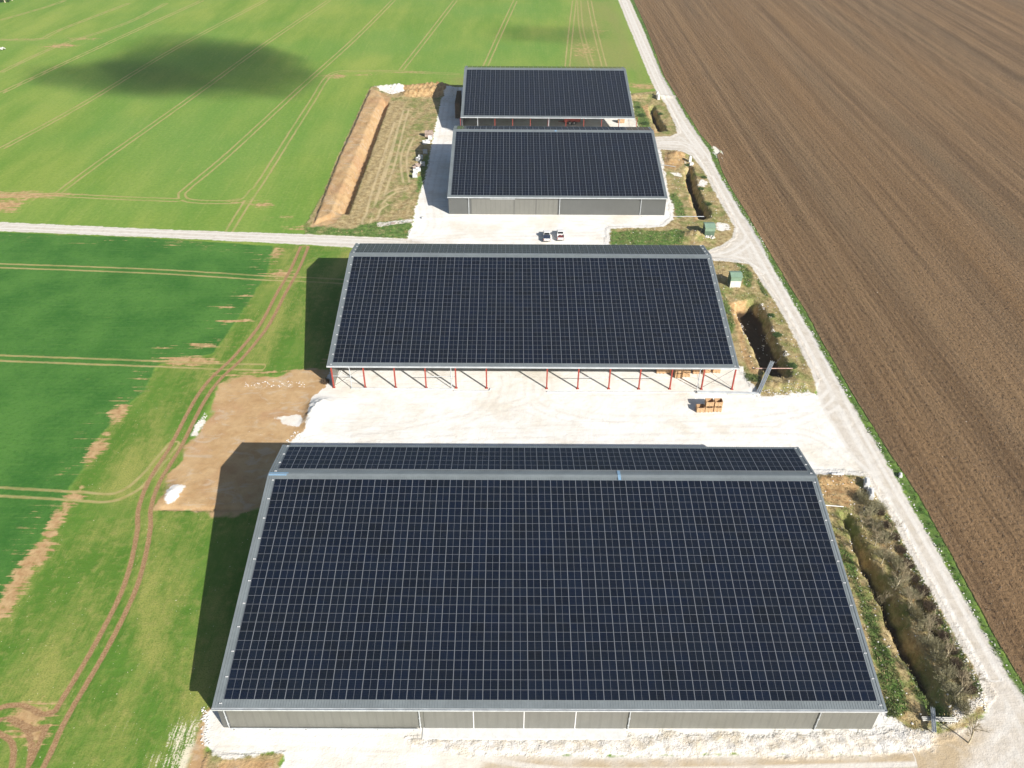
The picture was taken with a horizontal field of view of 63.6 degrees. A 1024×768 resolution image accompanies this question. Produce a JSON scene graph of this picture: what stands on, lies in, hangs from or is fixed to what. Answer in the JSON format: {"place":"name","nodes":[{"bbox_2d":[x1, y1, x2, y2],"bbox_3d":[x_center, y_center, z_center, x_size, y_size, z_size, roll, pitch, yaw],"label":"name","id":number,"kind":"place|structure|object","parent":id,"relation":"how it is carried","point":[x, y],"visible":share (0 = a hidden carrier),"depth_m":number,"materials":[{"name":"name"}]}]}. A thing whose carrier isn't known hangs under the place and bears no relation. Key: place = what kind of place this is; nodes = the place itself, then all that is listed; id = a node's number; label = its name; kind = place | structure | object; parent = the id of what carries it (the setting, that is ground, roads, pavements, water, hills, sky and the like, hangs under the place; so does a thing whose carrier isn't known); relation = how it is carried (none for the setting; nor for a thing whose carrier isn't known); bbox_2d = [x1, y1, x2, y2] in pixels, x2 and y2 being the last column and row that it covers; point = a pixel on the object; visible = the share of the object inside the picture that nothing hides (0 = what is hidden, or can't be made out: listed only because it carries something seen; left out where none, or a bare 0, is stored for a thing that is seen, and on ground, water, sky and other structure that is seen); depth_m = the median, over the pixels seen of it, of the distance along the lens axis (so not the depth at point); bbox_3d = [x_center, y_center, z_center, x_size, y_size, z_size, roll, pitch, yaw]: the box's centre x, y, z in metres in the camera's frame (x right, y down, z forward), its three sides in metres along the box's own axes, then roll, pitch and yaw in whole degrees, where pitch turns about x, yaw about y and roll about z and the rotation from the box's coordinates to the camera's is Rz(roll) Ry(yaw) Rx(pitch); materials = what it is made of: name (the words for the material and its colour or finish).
{"place":"outdoors","nodes":[
{"label":"outdoors","id":0,"kind":"place"},
{"bbox_2d":[0,232,273,601],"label":"dark green field","id":1,"kind":"structure","parent":0,"point":[95,331],"depth_m":176.39,"materials":[{"name":"green plant"}]},
{"bbox_2d":[0,245,351,767],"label":"grass headland","id":2,"kind":"object","parent":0,"point":[118,602],"depth_m":123.16,"materials":[{"name":"plant"}]},
{"bbox_2d":[152,89,390,767],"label":"bare dirt","id":3,"kind":"structure","parent":0,"point":[230,452],"depth_m":151.49,"materials":[{"name":"soil"}]},
{"bbox_2d":[320,377,329,383],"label":"dark bush","id":4,"kind":"object","parent":3,"relation":"on","point":[326,381],"visible":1,"depth_m":162.76,"materials":[{"name":"plant"}]},
{"bbox_2d":[0,0,1017,722],"bbox_3d":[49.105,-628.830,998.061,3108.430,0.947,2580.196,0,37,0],"label":"green field","id":5,"kind":"structure","parent":0,"point":[200,114],"depth_m":312.70,"materials":[{"name":"green plant"}]},
{"bbox_2d":[0,0,1023,767],"bbox_3d":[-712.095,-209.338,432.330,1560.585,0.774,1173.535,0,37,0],"label":"gravel road","id":6,"kind":"structure","parent":0,"point":[1000,744],"depth_m":130.91,"materials":[{"name":"gravel"},{"name":"beige gravel"}]},
{"bbox_2d":[965,710,990,743],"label":"bare tree","id":7,"kind":"object","parent":6,"relation":"on","point":[975,726],"visible":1,"depth_m":102.44,"materials":[{"name":"brown plant"}]},
{"bbox_2d":[165,83,934,767],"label":"chalk yard","id":8,"kind":"structure","parent":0,"point":[517,407],"depth_m":153.96,"materials":[{"name":"white gravel"},{"name":"crushed stone"}]},
{"bbox_2d":[351,388,452,388],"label":"drain pipe","id":9,"kind":"object","parent":8,"relation":"on","point":[401,388],"visible":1,"depth_m":161.47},
{"bbox_2d":[401,216,467,221],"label":"drain pipe","id":10,"kind":"object","parent":8,"relation":"on","point":[433,218],"visible":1,"depth_m":221.64,"materials":[{"name":"white plastic"}]},
{"bbox_2d":[454,388,490,390],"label":"drain pipe","id":11,"kind":"object","parent":8,"relation":"on","point":[472,390],"visible":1,"depth_m":161.07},
{"bbox_2d":[326,243,739,389],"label":"solar barn","id":12,"kind":"structure","parent":8,"relation":"on","point":[541,306],"depth_m":168.56,"materials":[{"name":"metal"}]},
{"bbox_2d":[543,230,550,240],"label":"pickup truck","id":13,"kind":"object","parent":8,"relation":"on","point":[546,235],"visible":1,"depth_m":211.97,"materials":[{"name":"white paint"}]},
{"bbox_2d":[460,66,636,126],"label":"solar barn","id":14,"kind":"structure","parent":8,"relation":"on","point":[566,92],"depth_m":278.39,"materials":[{"name":"metal"}]},
{"bbox_2d":[211,445,887,739],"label":"solar barn","id":15,"kind":"structure","parent":8,"relation":"on","point":[465,592],"depth_m":111.50,"materials":[{"name":"glass"}]},
{"bbox_2d":[423,712,472,727],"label":"sliding door","id":16,"kind":"structure","parent":15,"relation":"in","point":[431,719],"depth_m":103.68,"materials":[{"name":"beige metal"}]},
{"bbox_2d":[474,712,523,727],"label":"sliding door","id":17,"kind":"structure","parent":15,"relation":"in","point":[481,719],"depth_m":103.68,"materials":[{"name":"beige metal"}]},
{"bbox_2d":[524,712,575,727],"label":"sliding door","id":18,"kind":"structure","parent":15,"relation":"in","point":[531,719],"depth_m":103.77,"materials":[{"name":"beige metal"}]},
{"bbox_2d":[575,712,625,728],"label":"sliding door","id":19,"kind":"structure","parent":15,"relation":"in","point":[595,720],"depth_m":103.83,"materials":[{"name":"beige metal"}]},
{"bbox_2d":[447,126,667,214],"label":"solar barn","id":20,"kind":"structure","parent":8,"relation":"on","point":[554,170],"depth_m":228.69,"materials":[{"name":"metal"}]},
{"bbox_2d":[471,199,513,213],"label":"sliding door","id":21,"kind":"structure","parent":20,"relation":"in","point":[478,206],"depth_m":222.79,"materials":[{"name":"grey metal"}]},
{"bbox_2d":[514,199,535,214],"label":"sliding door","id":22,"kind":"structure","parent":20,"relation":"in","point":[521,206],"depth_m":222.84,"materials":[{"name":"grey metal"}]},
{"bbox_2d":[536,199,557,214],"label":"sliding door","id":23,"kind":"structure","parent":20,"relation":"in","point":[543,206],"depth_m":222.84,"materials":[{"name":"grey metal"}]},
{"bbox_2d":[556,229,564,239],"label":"pickup truck","id":24,"kind":"object","parent":8,"relation":"on","point":[560,232],"visible":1,"depth_m":212.77,"materials":[{"name":"white paint"}]},
{"bbox_2d":[558,119,579,124],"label":"farm trailer","id":25,"kind":"object","parent":8,"relation":"on","point":[571,121],"visible":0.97,"depth_m":279.42,"materials":[{"name":"red metal"}]},
{"bbox_2d":[547,391,696,392],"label":"drain pipe","id":26,"kind":"object","parent":8,"relation":"on","point":[623,391],"visible":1,"depth_m":161.08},
{"bbox_2d":[656,369,663,373],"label":"wooden crate","id":27,"kind":"object","parent":8,"relation":"on","point":[659,370],"visible":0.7,"depth_m":165.84,"materials":[{"name":"brown wood"}]},
{"bbox_2d":[664,369,671,373],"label":"wooden crate","id":28,"kind":"object","parent":8,"relation":"on","point":[667,371],"visible":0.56,"depth_m":165.83,"materials":[{"name":"brown wood"}]},
{"bbox_2d":[641,216,703,216],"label":"drain pipe","id":29,"kind":"object","parent":8,"relation":"on","point":[672,216],"visible":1,"depth_m":223.60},
{"bbox_2d":[674,370,682,377],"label":"wooden crate","id":30,"kind":"object","parent":8,"relation":"on","point":[678,375],"visible":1,"depth_m":164.72,"materials":[{"name":"brown wood"}]},
{"bbox_2d":[675,369,682,373],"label":"wooden crate","id":31,"kind":"object","parent":30,"relation":"on","point":[678,370],"visible":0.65,"depth_m":163.96,"materials":[{"name":"brown wood"}]},
{"bbox_2d":[682,372,689,376],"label":"wooden crate","id":32,"kind":"object","parent":8,"relation":"on","point":[686,374],"visible":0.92,"depth_m":165.01,"materials":[{"name":"brown wood"}]},
{"bbox_2d":[692,369,700,373],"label":"wooden crate","id":33,"kind":"object","parent":8,"relation":"on","point":[696,371],"visible":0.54,"depth_m":165.85,"materials":[{"name":"brown wood"}]},
{"bbox_2d":[417,695,982,753],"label":"rubble","id":34,"kind":"object","parent":8,"relation":"on","point":[979,704],"visible":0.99,"depth_m":103.55,"materials":[{"name":"white stone"}]},
{"bbox_2d":[696,404,704,412],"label":"wooden crate","id":35,"kind":"object","parent":8,"relation":"on","point":[700,408],"visible":1,"depth_m":156.28,"materials":[{"name":"brown wood"}]},
{"bbox_2d":[704,404,712,412],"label":"wooden crate","id":36,"kind":"object","parent":8,"relation":"on","point":[708,409],"visible":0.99,"depth_m":156.07,"materials":[{"name":"brown wood"}]},
{"bbox_2d":[705,398,713,406],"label":"wooden crate","id":37,"kind":"object","parent":36,"relation":"on","point":[709,402],"visible":1,"depth_m":155.82,"materials":[{"name":"brown wood"}]},
{"bbox_2d":[712,369,720,372],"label":"wooden crate","id":38,"kind":"object","parent":8,"relation":"on","point":[716,370],"visible":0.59,"depth_m":166.12,"materials":[{"name":"brown wood"}]},
{"bbox_2d":[713,406,721,411],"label":"wooden crate","id":39,"kind":"object","parent":8,"relation":"on","point":[717,409],"visible":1,"depth_m":156.19,"materials":[{"name":"brown wood"}]},
{"bbox_2d":[714,398,722,406],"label":"wooden crate","id":40,"kind":"object","parent":39,"relation":"on","point":[718,402],"visible":0.99,"depth_m":155.85,"materials":[{"name":"brown wood"}]},
{"bbox_2d":[697,390,758,394],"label":"metal trough","id":41,"kind":"object","parent":8,"relation":"on","point":[726,392],"visible":1,"depth_m":160.64,"materials":[{"name":"metal"}]},
{"bbox_2d":[756,361,773,393],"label":"metal trough","id":42,"kind":"object","parent":8,"relation":"on","point":[761,385],"visible":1,"depth_m":164.32,"materials":[{"name":"metal"}]},
{"bbox_2d":[930,707,936,732],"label":"post","id":43,"kind":"object","parent":8,"relation":"on","point":[933,718],"visible":1,"depth_m":105.66,"materials":[{"name":"metal"}]},
{"bbox_2d":[205,81,987,767],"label":"rough ground","id":44,"kind":"structure","parent":0,"point":[371,199],"depth_m":183.59,"materials":[{"name":"soil"}]},
{"bbox_2d":[191,84,1023,745],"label":"loose stones","id":45,"kind":"object","parent":44,"relation":"on","point":[823,494],"visible":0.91,"depth_m":131.52,"materials":[{"name":"white stone"}]},
{"bbox_2d":[315,82,983,732],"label":"dry grass tufts","id":46,"kind":"object","parent":44,"relation":"on","point":[761,382],"visible":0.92,"depth_m":140.34,"materials":[{"name":"beige plant"}]},
{"bbox_2d":[702,222,715,236],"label":"substation kiosk","id":47,"kind":"object","parent":44,"relation":"on","point":[709,228],"visible":1,"depth_m":213.33,"materials":[{"name":"green paint"}]},
{"bbox_2d":[727,271,742,287],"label":"substation kiosk","id":48,"kind":"object","parent":44,"relation":"on","point":[734,278],"visible":1,"depth_m":192.86,"materials":[{"name":"green paint"}]},
{"bbox_2d":[755,368,792,368],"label":"barrier pole","id":49,"kind":"object","parent":44,"relation":"on","point":[774,368],"visible":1,"depth_m":167.29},
{"bbox_2d":[773,331,782,337],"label":"green bush","id":50,"kind":"object","parent":44,"relation":"on","point":[775,333],"visible":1,"depth_m":177.38,"materials":[{"name":"green plant"}]},
{"bbox_2d":[787,362,797,368],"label":"green bush","id":51,"kind":"object","parent":44,"relation":"on","point":[793,365],"visible":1,"depth_m":168.14,"materials":[{"name":"green plant"}]},
{"bbox_2d":[855,487,870,504],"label":"scrub bush","id":52,"kind":"object","parent":44,"relation":"on","point":[861,497],"visible":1,"depth_m":137.56,"materials":[{"name":"plant"}]},
{"bbox_2d":[863,477,868,489],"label":"concrete block","id":53,"kind":"object","parent":44,"relation":"on","point":[866,483],"depth_m":139.96,"materials":[{"name":"grey concrete"}]},
{"bbox_2d":[859,509,872,527],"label":"bare tree","id":54,"kind":"object","parent":44,"relation":"on","point":[861,517],"visible":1,"depth_m":131.22,"materials":[{"name":"brown plant"}]},
{"bbox_2d":[868,487,873,499],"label":"concrete block","id":55,"kind":"object","parent":44,"relation":"on","point":[871,492],"depth_m":138.12,"materials":[{"name":"grey concrete"}]},
{"bbox_2d":[862,502,880,516],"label":"scrub bush","id":56,"kind":"object","parent":44,"relation":"on","point":[872,508],"visible":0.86,"depth_m":135.37,"materials":[{"name":"plant"}]},
{"bbox_2d":[867,513,885,535],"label":"scrub bush","id":57,"kind":"object","parent":44,"relation":"on","point":[875,525],"visible":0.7,"depth_m":132.74,"materials":[{"name":"brown plant"}]},
{"bbox_2d":[867,499,889,511],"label":"scrub bush","id":58,"kind":"object","parent":44,"relation":"on","point":[878,503],"visible":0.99,"depth_m":136.31,"materials":[{"name":"plant"}]},
{"bbox_2d":[872,523,885,545],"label":"bare tree","id":59,"kind":"object","parent":44,"relation":"on","point":[876,534],"visible":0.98,"depth_m":128.27,"materials":[{"name":"brown plant"}]},
{"bbox_2d":[876,507,884,515],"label":"brown bush","id":60,"kind":"object","parent":44,"relation":"on","point":[882,511],"visible":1,"depth_m":135.40,"materials":[{"name":"brown plant"}]},
{"bbox_2d":[873,528,894,543],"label":"scrub bush","id":61,"kind":"object","parent":44,"relation":"on","point":[885,537],"visible":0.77,"depth_m":130.77,"materials":[{"name":"brown plant"}]},
{"bbox_2d":[876,590,892,605],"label":"bare tree","id":62,"kind":"object","parent":44,"relation":"on","point":[885,597],"visible":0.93,"depth_m":122.89,"materials":[{"name":"brown plant"}]},
{"bbox_2d":[876,538,894,563],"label":"bare tree","id":63,"kind":"object","parent":44,"relation":"on","point":[885,553],"visible":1,"depth_m":125.40,"materials":[{"name":"brown plant"}]},
{"bbox_2d":[882,519,892,528],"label":"brown bush","id":64,"kind":"object","parent":44,"relation":"on","point":[885,522],"visible":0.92,"depth_m":133.12,"materials":[{"name":"brown plant"}]},
{"bbox_2d":[872,546,903,562],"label":"scrub bush","id":65,"kind":"object","parent":44,"relation":"on","point":[880,553],"visible":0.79,"depth_m":127.67,"materials":[{"name":"brown plant"}]},
{"bbox_2d":[886,520,900,537],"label":"bare tree","id":66,"kind":"object","parent":44,"relation":"on","point":[893,528],"visible":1,"depth_m":130.15,"materials":[{"name":"brown plant"}]},
{"bbox_2d":[889,531,900,540],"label":"brown bush","id":67,"kind":"object","parent":44,"relation":"on","point":[896,537],"visible":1,"depth_m":130.76,"materials":[{"name":"brown plant"}]},
{"bbox_2d":[889,557,905,573],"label":"scrub bush","id":68,"kind":"object","parent":44,"relation":"on","point":[896,561],"visible":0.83,"depth_m":126.25,"materials":[{"name":"brown plant"}]},
{"bbox_2d":[890,573,911,588],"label":"scrub bush","id":69,"kind":"object","parent":44,"relation":"on","point":[900,584],"visible":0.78,"depth_m":123.46,"materials":[{"name":"brown plant"}]},
{"bbox_2d":[896,545,907,553],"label":"brown bush","id":70,"kind":"object","parent":44,"relation":"on","point":[901,548],"visible":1,"depth_m":128.91,"materials":[{"name":"brown plant"}]},
{"bbox_2d":[891,561,913,590],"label":"bare tree","id":71,"kind":"object","parent":44,"relation":"on","point":[903,574],"visible":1,"depth_m":121.39,"materials":[{"name":"brown plant"}]},
{"bbox_2d":[903,558,914,567],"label":"brown bush","id":72,"kind":"object","parent":44,"relation":"on","point":[910,565],"visible":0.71,"depth_m":126.67,"materials":[{"name":"brown plant"}]},
{"bbox_2d":[898,586,924,598],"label":"scrub bush","id":73,"kind":"object","parent":44,"relation":"on","point":[914,592],"visible":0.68,"depth_m":121.93,"materials":[{"name":"brown plant"}]},
{"bbox_2d":[905,585,923,608],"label":"bare tree","id":74,"kind":"object","parent":44,"relation":"on","point":[909,596],"visible":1,"depth_m":118.53,"materials":[{"name":"brown plant"}]},
{"bbox_2d":[910,573,920,582],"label":"brown bush","id":75,"kind":"object","parent":44,"relation":"on","point":[914,578],"visible":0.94,"depth_m":124.44,"materials":[{"name":"brown plant"}]},
{"bbox_2d":[905,598,927,623],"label":"scrub bush","id":76,"kind":"object","parent":44,"relation":"on","point":[917,613],"visible":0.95,"depth_m":118.99,"materials":[{"name":"plant"}]},
{"bbox_2d":[911,614,936,634],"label":"scrub bush","id":77,"kind":"object","parent":44,"relation":"on","point":[920,625],"visible":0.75,"depth_m":117.67,"materials":[{"name":"plant"}]},
{"bbox_2d":[916,583,932,595],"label":"brown bush","id":78,"kind":"object","parent":44,"relation":"on","point":[924,588],"visible":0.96,"depth_m":122.42,"materials":[{"name":"brown plant"}]},
{"bbox_2d":[923,598,938,612],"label":"brown bush","id":79,"kind":"object","parent":44,"relation":"on","point":[929,605],"visible":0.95,"depth_m":120.21,"materials":[{"name":"brown plant"}]},
{"bbox_2d":[918,631,945,648],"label":"scrub bush","id":80,"kind":"object","parent":44,"relation":"on","point":[925,640],"visible":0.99,"depth_m":115.10,"materials":[{"name":"plant"}]},
{"bbox_2d":[925,607,942,638],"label":"bare tree","id":81,"kind":"object","parent":44,"relation":"on","point":[929,628],"visible":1,"depth_m":114.36,"materials":[{"name":"brown plant"}]},
{"bbox_2d":[930,615,943,625],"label":"brown bush","id":82,"kind":"object","parent":44,"relation":"on","point":[940,621],"visible":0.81,"depth_m":118.21,"materials":[{"name":"brown plant"}]},
{"bbox_2d":[921,716,956,721],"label":"metal trough","id":83,"kind":"object","parent":44,"relation":"on","point":[946,719],"visible":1,"depth_m":105.98,"materials":[{"name":"metal"}]},
{"bbox_2d":[926,639,953,670],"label":"scrub bush","id":84,"kind":"object","parent":44,"relation":"on","point":[940,657],"visible":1,"depth_m":113.27,"materials":[{"name":"plant"}]},
{"bbox_2d":[936,630,950,640],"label":"brown bush","id":85,"kind":"object","parent":44,"relation":"on","point":[941,634],"visible":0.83,"depth_m":116.51,"materials":[{"name":"brown plant"}]},
{"bbox_2d":[935,665,957,682],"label":"scrub bush","id":86,"kind":"object","parent":44,"relation":"on","point":[950,672],"visible":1,"depth_m":111.44,"materials":[{"name":"plant"}]},
{"bbox_2d":[944,644,960,655],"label":"brown bush","id":87,"kind":"object","parent":44,"relation":"on","point":[954,653],"visible":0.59,"depth_m":114.31,"materials":[{"name":"brown plant"}]},
{"bbox_2d":[943,632,963,660],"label":"bare tree","id":88,"kind":"object","parent":44,"relation":"on","point":[950,647],"visible":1,"depth_m":111.36,"materials":[{"name":"brown plant"}]},
{"bbox_2d":[941,681,970,698],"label":"scrub bush","id":89,"kind":"object","parent":44,"relation":"on","point":[952,687],"visible":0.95,"depth_m":109.38,"materials":[{"name":"plant"}]},
{"bbox_2d":[950,656,964,668],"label":"brown bush","id":90,"kind":"object","parent":44,"relation":"on","point":[956,662],"visible":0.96,"depth_m":112.78,"materials":[{"name":"brown plant"}]},
{"bbox_2d":[951,690,975,717],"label":"scrub bush","id":91,"kind":"object","parent":44,"relation":"on","point":[966,708],"visible":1,"depth_m":107.37,"materials":[{"name":"plant"}]},
{"bbox_2d":[957,670,970,680],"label":"brown bush","id":92,"kind":"object","parent":44,"relation":"on","point":[962,676],"visible":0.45,"depth_m":111.07,"materials":[{"name":"brown plant"}]},
{"bbox_2d":[959,680,978,695],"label":"brown bush","id":93,"kind":"object","parent":44,"relation":"on","point":[971,687],"visible":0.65,"depth_m":109.41,"materials":[{"name":"brown plant"}]},
{"bbox_2d":[954,662,986,696],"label":"bare tree","id":94,"kind":"object","parent":44,"relation":"on","point":[966,680],"visible":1,"depth_m":106.33,"materials":[{"name":"brown plant"}]},
{"bbox_2d":[304,0,1023,722],"bbox_3d":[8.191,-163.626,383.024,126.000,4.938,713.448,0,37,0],"label":"grass verge","id":95,"kind":"object","parent":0,"point":[364,230],"depth_m":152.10,"materials":[{"name":"green plant"}]},
{"bbox_2d":[634,0,1023,684],"bbox_3d":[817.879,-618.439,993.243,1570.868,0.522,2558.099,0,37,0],"label":"ploughed field","id":96,"kind":"structure","parent":0,"point":[868,136],"depth_m":234.44,"materials":[{"name":"soil"}]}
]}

